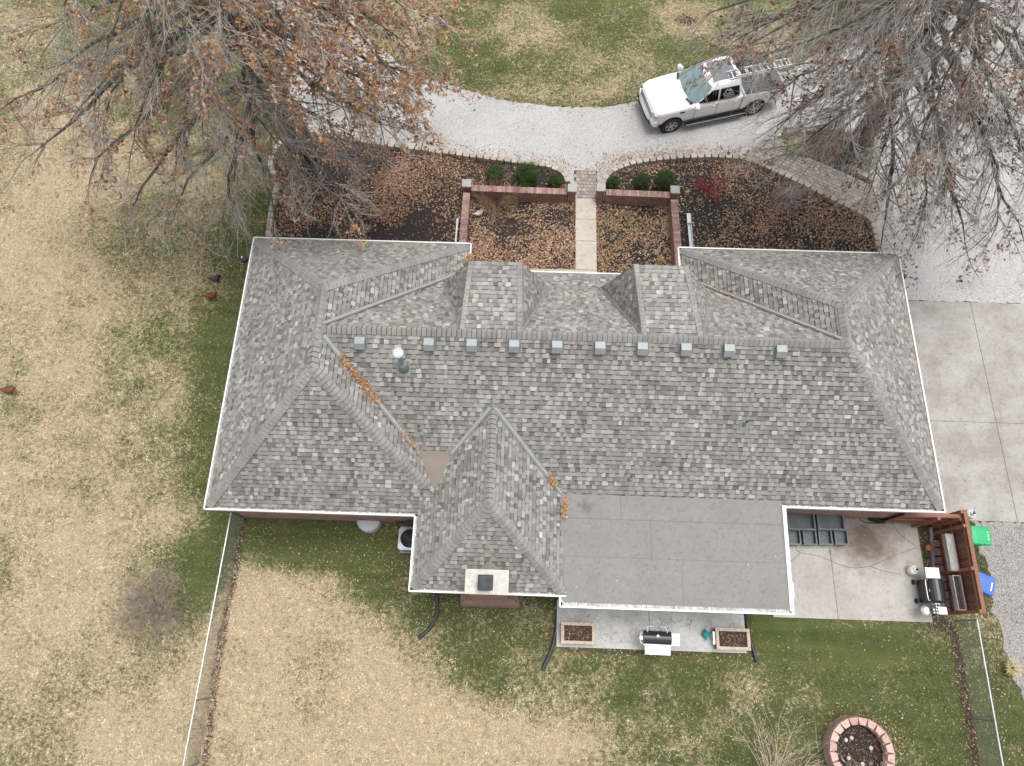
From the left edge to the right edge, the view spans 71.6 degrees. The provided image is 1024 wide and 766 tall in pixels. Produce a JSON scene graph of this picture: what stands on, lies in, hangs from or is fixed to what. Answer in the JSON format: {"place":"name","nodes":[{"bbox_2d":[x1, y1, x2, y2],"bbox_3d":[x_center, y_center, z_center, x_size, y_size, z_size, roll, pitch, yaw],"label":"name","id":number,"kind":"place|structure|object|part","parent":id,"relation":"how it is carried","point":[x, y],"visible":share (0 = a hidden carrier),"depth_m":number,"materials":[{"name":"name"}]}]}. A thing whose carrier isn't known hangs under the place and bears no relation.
{"place":"outdoors","nodes":[
{"label":"outdoors","id":0,"kind":"place"},
{"bbox_2d":[0,0,1023,765],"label":"lawn","id":1,"kind":"structure","parent":0,"point":[820,644],"depth_m":23.60,"materials":[{"name":"beige plant"}]},
{"bbox_2d":[0,386,15,393],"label":"hen","id":2,"kind":"object","parent":1,"relation":"on","point":[8,389],"visible":1,"depth_m":25.67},
{"bbox_2d":[102,559,202,661],"bbox_3d":[-11.665,7.270,22.718,2.954,1.355,3.178,-30,72,-11],"label":"bare shrub","id":3,"kind":"object","parent":1,"relation":"on","point":[155,592],"visible":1,"depth_m":22.96,"materials":[{"name":"plant"}]},
{"bbox_2d":[202,291,217,299],"bbox_3d":[-11.486,-3.346,27.141,0.615,0.477,0.230,-15,70,-6],"label":"hen","id":4,"kind":"object","parent":1,"relation":"on","point":[211,295],"visible":1,"depth_m":27.05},
{"bbox_2d":[182,512,243,765],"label":"chain link fence","id":5,"kind":"object","parent":1,"relation":"on","point":[203,660],"visible":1,"depth_m":22.25,"materials":[{"name":"metal"}]},
{"bbox_2d":[206,275,220,282],"bbox_3d":[-11.486,-4.033,27.419,0.562,0.435,0.210,-17,70,-6],"label":"hen","id":6,"kind":"object","parent":1,"relation":"on","point":[215,278],"visible":1,"depth_m":27.34,"materials":[{"name":"grey"}]},
{"bbox_2d":[0,0,487,276],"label":"oak tree","id":7,"kind":"object","parent":1,"relation":"on","point":[244,26],"visible":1,"depth_m":21.37,"materials":[{"name":"brown plant"}]},
{"bbox_2d":[265,139,285,236],"bbox_3d":[-9.776,-8.120,29.063,0.713,0.212,4.957,2,70,1],"label":"block edging","id":8,"kind":"object","parent":1,"relation":"on","point":[271,163],"visible":0.49,"depth_m":28.79,"materials":[{"name":"grey concrete"}]},
{"bbox_2d":[357,520,381,532],"bbox_3d":[-4.876,4.894,24.142,0.800,0.340,0.380,2,70,1],"label":"window well cover","id":9,"kind":"object","parent":1,"relation":"on","point":[368,526],"depth_m":24.02,"materials":[{"name":"plastic"}]},
{"bbox_2d":[398,527,412,552],"bbox_3d":[-3.383,5.259,23.787,0.800,0.750,0.800,2,70,1],"label":"air conditioner","id":10,"kind":"object","parent":1,"relation":"on","point":[405,535],"visible":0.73,"depth_m":23.52,"materials":[{"name":"metal"}]},
{"bbox_2d":[265,137,575,269],"bbox_3d":[-3.780,-6.849,28.680,12.767,0.001,8.009,2,70,1],"label":"mulch bed","id":11,"kind":"object","parent":1,"relation":"on","point":[412,228],"visible":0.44,"depth_m":28.71,"materials":[{"name":"brown wood"}]},
{"bbox_2d":[366,210,371,220],"bbox_3d":[-5.733,-6.628,28.398,0.200,0.414,0.535,-8,70,-3],"label":"hen","id":12,"kind":"object","parent":11,"relation":"on","point":[368,217],"visible":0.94,"depth_m":28.33,"materials":[{"name":"brown"}]},
{"bbox_2d":[308,128,569,184],"bbox_3d":[-3.188,-9.709,29.634,11.570,0.252,0.737,12,70,5],"label":"block edging","id":13,"kind":"object","parent":11,"relation":"on","point":[487,158],"visible":0.72,"depth_m":29.47,"materials":[{"name":"beige concrete"}]},
{"bbox_2d":[455,218,458,241],"bbox_3d":[-2.211,-5.909,28.245,0.116,0.110,1.428,2,70,1],"label":"downspout pipe","id":14,"kind":"object","parent":11,"relation":"on","point":[457,220],"visible":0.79,"depth_m":28.30,"materials":[{"name":"white metal"}]},
{"bbox_2d":[459,193,470,242],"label":"brick wall","id":15,"kind":"structure","parent":11,"relation":"on","point":[464,224],"depth_m":27.91,"materials":[{"name":"red brick"}]},
{"bbox_2d":[462,179,471,198],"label":"brick pillar","id":16,"kind":"structure","parent":11,"relation":"on","point":[466,185],"depth_m":28.24,"materials":[{"name":"stone"}]},
{"bbox_2d":[473,207,484,215],"bbox_3d":[-1.310,-6.821,28.458,0.562,0.435,0.210,-31,73,-11],"label":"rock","id":17,"kind":"object","parent":11,"relation":"on","point":[478,213],"visible":1,"depth_m":28.38,"materials":[{"name":"white stone"}]},
{"bbox_2d":[467,170,523,229],"bbox_3d":[-0.706,-7.373,28.186,2.528,1.340,2.562,2,70,1],"label":"bare shrub","id":18,"kind":"object","parent":11,"relation":"on","point":[499,204],"visible":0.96,"depth_m":28.27,"materials":[{"name":"brown plant"}]},
{"bbox_2d":[485,164,505,185],"bbox_3d":[-0.668,-8.480,28.851,0.903,0.860,0.899,2,70,1],"label":"boxwood","id":19,"kind":"object","parent":11,"relation":"on","point":[494,168],"visible":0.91,"depth_m":28.71,"materials":[{"name":"green plant"}]},
{"bbox_2d":[471,185,566,202],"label":"brick wall","id":20,"kind":"structure","parent":11,"relation":"on","point":[546,195],"depth_m":28.39,"materials":[{"name":"red brick"}]},
{"bbox_2d":[513,161,541,186],"bbox_3d":[0.617,-8.423,28.696,1.212,1.111,1.153,2,70,1],"label":"boxwood","id":21,"kind":"object","parent":11,"relation":"on","point":[531,175],"visible":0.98,"depth_m":28.55,"materials":[{"name":"green plant"}]},
{"bbox_2d":[547,172,563,187],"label":"boxwood","id":22,"kind":"object","parent":11,"relation":"on","point":[555,180],"visible":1,"depth_m":28.80,"materials":[{"name":"green plant"}]},
{"bbox_2d":[567,184,576,202],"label":"brick pillar","id":23,"kind":"structure","parent":11,"relation":"on","point":[572,191],"depth_m":28.18,"materials":[{"name":"stone"}]},
{"bbox_2d":[418,593,438,639],"bbox_3d":[-2.621,7.524,23.076,0.419,0.543,1.713,17,70,6],"label":"drain pipe","id":24,"kind":"object","parent":1,"relation":"on","point":[426,631],"visible":0.78,"depth_m":23.16,"materials":[{"name":"black plastic"}]},
{"bbox_2d":[0,0,1023,765],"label":"fallen leaves","id":25,"kind":"object","parent":1,"relation":"on","point":[476,246],"visible":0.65,"depth_m":28.56,"materials":[{"name":"brown plant"}]},
{"bbox_2d":[540,597,558,670],"bbox_3d":[1.335,7.928,22.873,0.328,0.655,2.635,11,70,4],"label":"drain pipe","id":26,"kind":"object","parent":1,"relation":"on","point":[550,650],"visible":0.72,"depth_m":22.89,"materials":[{"name":"black plastic"}]},
{"bbox_2d":[531,198,596,271],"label":"front walk","id":27,"kind":"structure","parent":1,"relation":"on","point":[585,242],"depth_m":28.23,"materials":[{"name":"concrete"}]},
{"bbox_2d":[574,170,597,198],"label":"paver walk","id":28,"kind":"structure","parent":1,"relation":"on","point":[586,185],"depth_m":29.17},
{"bbox_2d":[556,599,746,652],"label":"porch slab","id":29,"kind":"structure","parent":1,"relation":"on","point":[692,638],"depth_m":23.09,"materials":[{"name":"concrete"}]},
{"bbox_2d":[561,622,594,644],"bbox_3d":[2.111,8.051,22.820,1.090,0.370,0.660,2,70,1],"label":"planter box","id":30,"kind":"object","parent":29,"relation":"on","point":[579,626],"visible":1,"depth_m":22.72,"materials":[{"name":"wood"}]},
{"bbox_2d":[639,626,679,655],"bbox_3d":[4.621,8.164,22.469,1.280,0.951,0.846,3,70,1],"label":"barrel grill","id":31,"kind":"object","parent":29,"relation":"on","point":[655,641],"visible":1,"depth_m":22.12,"materials":[{"name":"black metal"}]},
{"bbox_2d":[702,628,708,640],"bbox_3d":[6.232,8.109,22.854,0.220,0.267,0.351,26,72,9],"label":"watering can","id":32,"kind":"object","parent":29,"relation":"on","point":[705,634],"visible":1,"depth_m":22.78,"materials":[{"name":"teal plastic"}]},
{"bbox_2d":[710,631,714,644],"bbox_3d":[6.456,8.196,22.804,0.070,0.300,0.400,2,70,1],"label":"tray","id":33,"kind":"object","parent":29,"relation":"on","point":[712,634],"visible":1,"depth_m":22.72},
{"bbox_2d":[713,627,750,650],"bbox_3d":[7.045,8.216,22.759,1.090,0.370,0.660,2,70,1],"label":"planter box","id":34,"kind":"object","parent":29,"relation":"on","point":[719,645],"visible":0.99,"depth_m":22.65,"materials":[{"name":"wood"}]},
{"bbox_2d":[596,158,878,272],"bbox_3d":[8.955,-6.275,28.466,11.230,0.001,6.784,2,70,1],"label":"mulch bed","id":35,"kind":"object","parent":1,"relation":"on","point":[715,206],"visible":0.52,"depth_m":28.60,"materials":[{"name":"brown wood"}]},
{"bbox_2d":[595,183,605,202],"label":"brick pillar","id":36,"kind":"structure","parent":35,"relation":"on","point":[600,191],"depth_m":28.20,"materials":[{"name":"stone"}]},
{"bbox_2d":[605,175,619,188],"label":"boxwood","id":37,"kind":"object","parent":35,"relation":"on","point":[612,181],"visible":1,"depth_m":28.81,"materials":[{"name":"green plant"}]},
{"bbox_2d":[604,189,669,206],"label":"brick wall","id":38,"kind":"structure","parent":35,"relation":"on","point":[637,197],"depth_m":28.35,"materials":[{"name":"red brick"}]},
{"bbox_2d":[634,171,651,190],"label":"boxwood","id":39,"kind":"object","parent":35,"relation":"on","point":[642,177],"visible":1,"depth_m":28.68,"materials":[{"name":"green plant"}]},
{"bbox_2d":[654,168,678,190],"bbox_3d":[6.221,-8.213,28.725,1.033,0.911,0.972,2,70,1],"label":"boxwood","id":40,"kind":"object","parent":35,"relation":"on","point":[667,181],"visible":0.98,"depth_m":28.59,"materials":[{"name":"green plant"}]},
{"bbox_2d":[667,185,679,204],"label":"brick pillar","id":41,"kind":"structure","parent":35,"relation":"on","point":[674,191],"depth_m":28.14,"materials":[{"name":"stone"}]},
{"bbox_2d":[668,200,681,265],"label":"brick wall","id":42,"kind":"structure","parent":35,"relation":"on","point":[674,226],"depth_m":27.81,"materials":[{"name":"red brick"}]},
{"bbox_2d":[686,213,693,246],"bbox_3d":[7.077,-5.919,28.198,0.163,0.106,1.896,0,70,0],"label":"downspout","id":43,"kind":"object","parent":35,"relation":"on","point":[689,228],"visible":0.73,"depth_m":28.28,"materials":[{"name":"white metal"}]},
{"bbox_2d":[691,167,729,201],"bbox_3d":[8.008,-8.057,28.760,1.677,0.741,1.548,39,74,13],"label":"red shrub","id":44,"kind":"object","parent":35,"relation":"on","point":[708,188],"visible":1,"depth_m":28.74,"materials":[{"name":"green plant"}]},
{"bbox_2d":[601,153,879,248],"bbox_3d":[9.446,-8.033,29.009,11.283,0.251,2.922,14,70,5],"label":"block edging","id":45,"kind":"object","parent":35,"relation":"on","point":[700,157],"visible":0.84,"depth_m":29.22,"materials":[{"name":"grey concrete"}]},
{"bbox_2d":[767,180,810,219],"bbox_3d":[11.100,-7.352,28.401,1.784,0.921,1.842,2,70,1],"label":"bare shrub","id":46,"kind":"object","parent":35,"relation":"on","point":[787,200],"visible":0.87,"depth_m":28.49,"materials":[{"name":"grey plant"}]},
{"bbox_2d":[744,614,758,661],"bbox_3d":[7.731,8.116,22.943,0.169,0.349,1.718,-6,70,-2],"label":"drain pipe","id":47,"kind":"object","parent":1,"relation":"on","point":[751,640],"visible":0.58,"depth_m":22.92,"materials":[{"name":"black plastic"}]},
{"bbox_2d":[686,701,829,765],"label":"bare shrub","id":48,"kind":"object","parent":1,"relation":"on","point":[762,753],"visible":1,"depth_m":21.37,"materials":[{"name":"brown plant"}]},
{"bbox_2d":[785,127,853,134],"bbox_3d":[12.992,-10.629,29.978,2.878,0.249,0.300,-1,70,0],"label":"block edging","id":49,"kind":"object","parent":1,"relation":"on","point":[817,130],"visible":0.21,"depth_m":29.88,"materials":[{"name":"grey concrete"}]},
{"bbox_2d":[783,133,871,181],"bbox_3d":[13.282,-9.456,29.621,3.800,0.001,2.480,2,70,1],"label":"mulch bed","id":50,"kind":"object","parent":1,"relation":"on","point":[819,159],"visible":0.23,"depth_m":29.59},
{"bbox_2d":[832,128,878,172],"bbox_3d":[14.220,-9.601,29.078,1.920,1.226,2.411,-15,70,-6],"label":"bare shrub","id":51,"kind":"object","parent":50,"relation":"on","point":[857,150],"visible":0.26,"depth_m":28.96,"materials":[{"name":"plant"}]},
{"bbox_2d":[847,165,867,179],"bbox_3d":[14.244,-8.676,29.251,0.858,0.247,0.208,33,73,11],"label":"block edging","id":52,"kind":"object","parent":50,"relation":"on","point":[864,174],"visible":0.58,"depth_m":29.18,"materials":[{"name":"grey concrete"}]},
{"bbox_2d":[659,0,1023,300],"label":"oak tree","id":53,"kind":"object","parent":1,"relation":"on","point":[904,56],"visible":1,"depth_m":21.72,"materials":[{"name":"grey plant"}]},
{"bbox_2d":[822,716,894,765],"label":"fire pit","id":54,"kind":"object","parent":1,"relation":"on","point":[834,731],"visible":0.99,"depth_m":21.69,"materials":[{"name":"pink stone"}]},
{"bbox_2d":[565,626,880,765],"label":"litter","id":55,"kind":"object","parent":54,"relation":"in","point":[741,645],"visible":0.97,"depth_m":21.90,"materials":[{"name":"brown plant"}]},
{"bbox_2d":[925,544,932,550],"bbox_3d":[14.073,5.571,23.974,0.220,0.140,0.220,2,70,1],"label":"flower pot","id":56,"kind":"object","parent":1,"relation":"on","point":[928,547],"visible":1,"depth_m":23.91,"materials":[{"name":"ceramic"}]},
{"bbox_2d":[929,527,934,566],"bbox_3d":[14.222,5.565,24.020,0.090,0.080,1.343,7,70,3],"label":"timber","id":57,"kind":"object","parent":1,"relation":"on","point":[932,551],"visible":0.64,"depth_m":23.98,"materials":[{"name":"grey wood"}]},
{"bbox_2d":[932,540,951,615],"bbox_3d":[14.312,6.475,23.654,0.306,0.149,2.450,3,70,1],"label":"block edging","id":58,"kind":"object","parent":1,"relation":"on","point":[937,552],"visible":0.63,"depth_m":23.70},
{"bbox_2d":[933,510,985,614],"bbox_3d":[14.415,5.845,23.011,0.200,1.795,3.148,2,70,1],"label":"wooden fence","id":59,"kind":"object","parent":1,"relation":"on","point":[960,531],"visible":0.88,"depth_m":22.59,"materials":[{"name":"red wood"}]},
{"bbox_2d":[941,534,958,571],"bbox_3d":[14.205,5.490,22.980,0.260,0.200,1.178,2,70,1],"label":"hanging planter","id":60,"kind":"object","parent":59,"relation":"attached to","point":[950,553],"visible":1,"depth_m":22.91,"materials":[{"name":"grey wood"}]},
{"bbox_2d":[949,575,966,610],"bbox_3d":[14.164,6.667,22.541,0.260,0.200,1.067,2,70,1],"label":"hanging planter","id":61,"kind":"object","parent":59,"relation":"attached to","point":[959,602],"visible":1,"depth_m":22.52,"materials":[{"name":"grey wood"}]},
{"bbox_2d":[957,526,991,545],"bbox_3d":[15.309,5.157,23.666,0.734,1.042,0.620,4,70,1],"label":"wheeled bin","id":62,"kind":"object","parent":1,"relation":"on","point":[981,536],"visible":0.59,"depth_m":23.18,"materials":[{"name":"green plastic"}]},
{"bbox_2d":[955,619,1003,765],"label":"chain link fence","id":63,"kind":"object","parent":1,"relation":"on","point":[991,701],"visible":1,"depth_m":21.83,"materials":[{"name":"metal"}]},
{"bbox_2d":[965,572,995,595],"bbox_3d":[15.081,6.567,23.140,0.734,1.042,0.620,22,71,8],"label":"wheeled bin","id":64,"kind":"object","parent":1,"relation":"on","point":[988,582],"visible":0.36,"depth_m":22.65,"materials":[{"name":"blue plastic"}]},
{"bbox_2d":[1003,657,1023,677],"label":"grass tuft","id":65,"kind":"object","parent":1,"relation":"on","point":[1012,666],"visible":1,"depth_m":22.45,"materials":[{"name":"beige plant"}]},
{"bbox_2d":[203,237,945,614],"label":"ranch house","id":66,"kind":"structure","parent":0,"point":[673,427],"depth_m":21.07,"materials":[{"name":"grey"}]},
{"bbox_2d":[224,239,941,612],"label":"roof leaves","id":67,"kind":"object","parent":66,"relation":"on","point":[374,395],"visible":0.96,"depth_m":21.14,"materials":[{"name":"orange plant"}]},
{"bbox_2d":[251,0,1023,303],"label":"driveway","id":68,"kind":"structure","parent":0,"point":[619,131],"depth_m":29.95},
{"bbox_2d":[637,41,788,132],"bbox_3d":[8.365,-12.370,29.723,5.930,2.055,2.440,-14,70,-5],"label":"pickup truck","id":69,"kind":"object","parent":68,"relation":"on","point":[654,103],"visible":0.8,"depth_m":29.31,"materials":[{"name":"paint"}]},
{"bbox_3d":[8.452,-11.744,28.884,1.800,0.439,0.163,-14,70,-5],"label":"side window","id":70,"kind":"part","parent":69,"relation":"part of","materials":[{"name":"black glass"}]},
{"bbox_2d":[727,58,794,79],"bbox_3d":[10.039,-12.704,28.657,2.766,0.150,0.410,-13,70,-5],"label":"ladder","id":71,"kind":"object","parent":69,"relation":"on","point":[740,75],"visible":0.58,"depth_m":28.62,"materials":[{"name":"metal"}]},
{"bbox_2d":[867,136,877,183],"bbox_3d":[14.995,-9.296,29.480,0.268,0.251,2.302,14,70,5],"label":"block edging","id":72,"kind":"object","parent":68,"relation":"on","point":[872,170],"visible":0.18,"depth_m":29.26,"materials":[{"name":"grey concrete"}]},
{"bbox_2d":[783,133,809,153],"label":"ornamental grass","id":73,"kind":"object","parent":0,"point":[795,143],"depth_m":29.50,"materials":[{"name":"beige plant"}]},
{"bbox_2d":[744,137,880,221],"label":"paver path","id":74,"kind":"structure","parent":0,"point":[852,199],"depth_m":29.30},
{"bbox_2d":[826,130,848,152],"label":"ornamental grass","id":75,"kind":"object","parent":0,"point":[837,142],"depth_m":29.60,"materials":[{"name":"beige plant"}]},
{"bbox_2d":[773,518,932,621],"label":"patio","id":76,"kind":"structure","parent":0,"point":[817,595],"depth_m":23.68,"materials":[{"name":"concrete"}]},
{"bbox_2d":[788,530,801,545],"bbox_3d":[9.465,5.225,23.962,0.460,0.345,0.520,2,70,1],"label":"crate","id":77,"kind":"object","parent":76,"relation":"on","point":[794,536],"visible":0.59,"depth_m":23.91,"materials":[{"name":"grey plastic"}]},
{"bbox_2d":[787,513,815,530],"bbox_3d":[9.724,4.649,24.081,0.920,0.525,0.760,2,70,1],"label":"storage bin","id":78,"kind":"object","parent":76,"relation":"on","point":[801,522],"visible":0.53,"depth_m":23.92,"materials":[{"name":"grey plastic"}]},
{"bbox_2d":[800,530,817,545],"bbox_3d":[10.003,5.225,23.962,0.460,0.345,0.520,2,70,1],"label":"crate","id":79,"kind":"object","parent":76,"relation":"on","point":[808,538],"visible":0.98,"depth_m":23.91,"materials":[{"name":"grey plastic"}]},
{"bbox_2d":[816,530,832,545],"bbox_3d":[10.523,5.225,23.962,0.460,0.345,0.520,2,70,1],"label":"crate","id":80,"kind":"object","parent":76,"relation":"on","point":[824,538],"visible":0.98,"depth_m":23.91,"materials":[{"name":"grey plastic"}]},
{"bbox_2d":[815,514,845,530],"bbox_3d":[10.712,4.649,24.081,0.920,0.525,0.760,2,70,1],"label":"storage bin","id":81,"kind":"object","parent":76,"relation":"on","point":[832,523],"visible":0.57,"depth_m":23.92,"materials":[{"name":"grey plastic"}]},
{"bbox_2d":[832,529,848,545],"bbox_3d":[11.061,5.225,23.962,0.460,0.345,0.520,2,70,1],"label":"crate","id":82,"kind":"object","parent":76,"relation":"on","point":[840,538],"visible":0.99,"depth_m":23.92,"materials":[{"name":"grey plastic"}]},
{"bbox_2d":[859,517,888,523],"bbox_3d":[12.528,4.543,24.244,1.246,0.323,0.497,2,70,1],"label":"hose coil","id":83,"kind":"object","parent":76,"relation":"on","point":[879,521],"visible":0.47,"depth_m":24.16,"materials":[{"name":"rubber"}]},
{"bbox_2d":[906,565,918,574],"bbox_3d":[13.324,6.205,23.546,0.310,0.440,0.307,2,70,1],"label":"gas tank","id":84,"kind":"object","parent":76,"relation":"on","point":[912,569],"visible":1,"depth_m":23.44,"materials":[{"name":"white metal"}]},
{"bbox_2d":[883,513,961,528],"bbox_3d":[13.553,4.577,23.564,1.836,1.645,0.200,2,70,1],"label":"wooden fence","id":85,"kind":"object","parent":76,"relation":"on","point":[920,519],"visible":1,"depth_m":23.31,"materials":[{"name":"red wood"}]},
{"bbox_2d":[911,567,947,615],"bbox_3d":[13.533,6.786,23.053,0.748,0.953,1.500,2,70,1],"label":"gas grill","id":86,"kind":"object","parent":76,"relation":"on","point":[931,592],"visible":1,"depth_m":22.75,"materials":[{"name":"black metal"}]},
{"bbox_2d":[908,301,1023,521],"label":"concrete driveway","id":87,"kind":"structure","parent":0,"point":[988,489],"depth_m":25.89,"materials":[{"name":"grey concrete"}]},
{"bbox_2d":[967,509,975,518],"bbox_3d":[15.631,4.478,24.211,0.310,0.440,0.307,2,70,1],"label":"gas tank","id":88,"kind":"object","parent":87,"relation":"on","point":[971,513],"visible":0.77,"depth_m":24.07,"materials":[{"name":"white metal"}]},
{"bbox_2d":[972,521,1023,698],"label":"gravel path","id":89,"kind":"structure","parent":0,"point":[1010,559],"depth_m":23.68,"materials":[{"name":"grey gravel"}]}
]}

